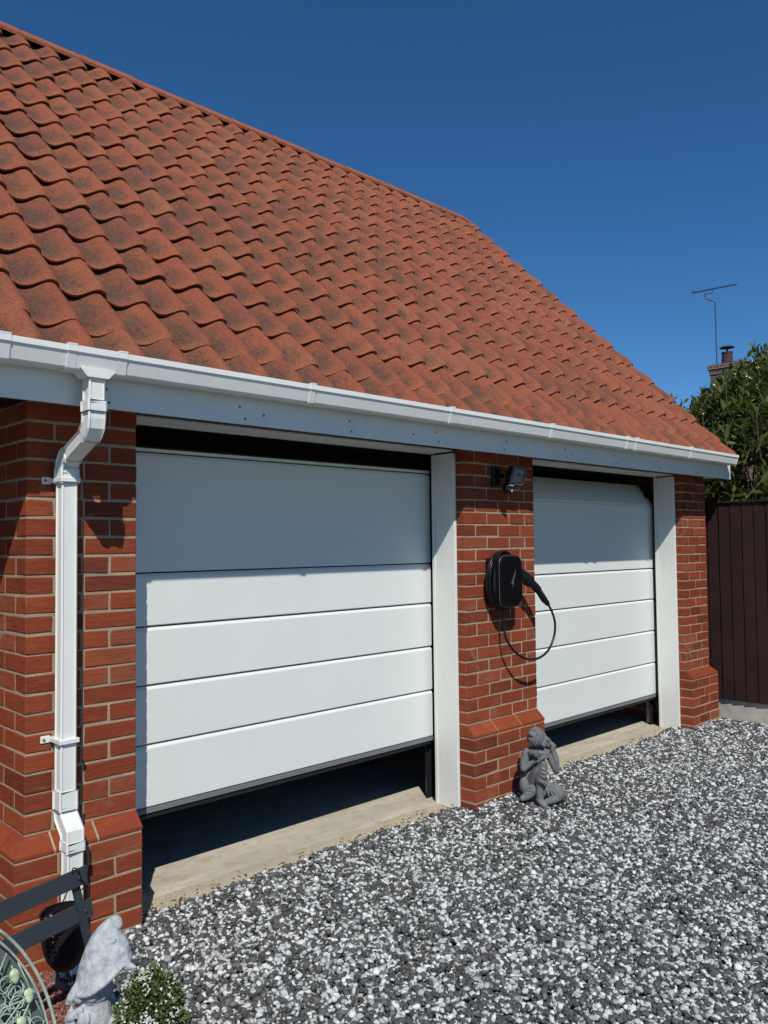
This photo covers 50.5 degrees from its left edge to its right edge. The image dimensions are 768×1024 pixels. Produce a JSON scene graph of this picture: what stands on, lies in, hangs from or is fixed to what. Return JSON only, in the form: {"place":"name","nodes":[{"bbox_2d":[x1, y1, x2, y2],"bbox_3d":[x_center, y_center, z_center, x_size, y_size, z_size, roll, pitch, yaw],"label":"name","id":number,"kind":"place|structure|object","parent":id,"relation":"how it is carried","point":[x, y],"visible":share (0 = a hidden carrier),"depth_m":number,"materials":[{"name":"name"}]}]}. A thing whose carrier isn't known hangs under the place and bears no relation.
{"place":"outdoors","nodes":[
{"label":"outdoors","id":0,"kind":"place"},
{"bbox_2d":[31,969,74,1023],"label":"red gravel","id":1,"kind":"structure","parent":0,"point":[57,1001],"depth_m":2.87,"materials":[{"name":"red gravel"}]},
{"bbox_2d":[0,929,56,1023],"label":"metal wall art","id":2,"kind":"object","parent":1,"relation":"on","point":[21,1001],"visible":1,"depth_m":2.02,"materials":[{"name":"green paint"}]},
{"bbox_2d":[65,915,135,1023],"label":"garden gnome","id":3,"kind":"object","parent":1,"relation":"on","point":[107,956],"visible":1,"depth_m":2.48,"materials":[{"name":"grey stone"}]},
{"bbox_2d":[0,0,767,409],"label":"sky","id":4,"kind":"structure","parent":0,"point":[615,151],"materials":[{"name":"blue"}]},
{"bbox_2d":[52,717,767,1023],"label":"drive","id":5,"kind":"structure","parent":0,"point":[422,1008],"depth_m":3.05,"materials":[{"name":"gravel"}]},
{"bbox_2d":[0,865,93,954],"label":"slatted frame","id":6,"kind":"object","parent":5,"relation":"on","point":[80,911],"visible":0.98,"depth_m":2.60,"materials":[{"name":"grey paint"}]},
{"bbox_2d":[39,867,90,972],"bbox_3d":[-1.070,1.378,2.791,0.173,0.409,0.274,2,-3,-44],"label":"hanging basket","id":7,"kind":"object","parent":6,"relation":"hanging from","point":[63,952],"visible":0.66,"depth_m":2.76,"materials":[{"name":"black plastic"}]},
{"bbox_2d":[49,974,75,992],"bbox_3d":[-1.141,1.723,2.998,0.171,0.024,0.171,2,-3,-44],"label":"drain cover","id":8,"kind":"object","parent":5,"relation":"on","point":[59,984],"visible":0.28,"depth_m":2.95,"materials":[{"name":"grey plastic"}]},
{"bbox_2d":[111,959,192,1023],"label":"flowering plant","id":9,"kind":"object","parent":5,"relation":"on","point":[168,995],"visible":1,"depth_m":2.49,"materials":[{"name":"green plant"}]},
{"bbox_2d":[0,21,738,978],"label":"garage","id":10,"kind":"structure","parent":5,"relation":"on","point":[274,409],"depth_m":4.53,"materials":[{"name":"red brick"}]},
{"bbox_2d":[135,445,432,819],"bbox_3d":[-0.500,0.566,4.339,2.174,1.705,0.054,2,-3,-44],"label":"garage door","id":11,"kind":"structure","parent":10,"relation":"in","point":[283,610],"depth_m":4.23,"materials":[{"name":"white metal"}]},
{"bbox_2d":[491,465,527,492],"bbox_3d":[0.787,-0.202,5.097,0.176,0.173,0.160,2,-3,-44],"label":"floodlight","id":12,"kind":"object","parent":10,"relation":"attached to","point":[515,475],"visible":1,"depth_m":5.08,"materials":[{"name":"black metal"}]},
{"bbox_2d":[485,550,555,660],"bbox_3d":[0.849,0.586,5.125,0.586,0.695,0.139,1,-3,-40],"label":"wall charger","id":13,"kind":"object","parent":10,"relation":"attached to","point":[507,576],"depth_m":5.00,"materials":[{"name":"black plastic"}]},
{"bbox_2d":[532,476,656,730],"bbox_3d":[1.500,0.668,6.374,2.222,1.863,0.186,2,-3,-44],"label":"garage door","id":14,"kind":"structure","parent":10,"relation":"in","point":[594,541],"depth_m":6.39,"materials":[{"name":"white metal"}]},
{"bbox_2d":[519,727,567,808],"bbox_3d":[0.949,1.525,4.879,0.282,0.466,0.157,-2,-2,21],"label":"seated statue","id":15,"kind":"object","parent":5,"relation":"on","point":[536,786],"visible":1,"depth_m":4.85,"materials":[{"name":"grey stone"}]},
{"bbox_2d":[707,345,766,499],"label":"neighbour house","id":16,"kind":"structure","parent":0,"point":[715,369],"depth_m":26.47,"materials":[{"name":"brown brick"}]},
{"bbox_2d":[692,284,735,377],"bbox_3d":[10.831,-5.688,26.627,1.413,3.550,0.402,-3,-3,42],"label":"television aerial","id":17,"kind":"object","parent":16,"relation":"attached to","point":[715,311],"visible":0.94,"depth_m":26.62,"materials":[{"name":"grey metal"}]},
{"label":"ground","id":18,"kind":"structure","parent":0,"visible":0},
{"bbox_2d":[671,341,767,502],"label":"laurel shrub","id":19,"kind":"object","parent":18,"relation":"on","point":[737,399],"visible":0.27,"depth_m":7.82,"materials":[{"name":"green plant"}]},
{"bbox_2d":[705,499,767,723],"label":"fence","id":20,"kind":"object","parent":18,"relation":"on","point":[736,536],"visible":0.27,"depth_m":7.09,"materials":[{"name":"wood"}]}
]}

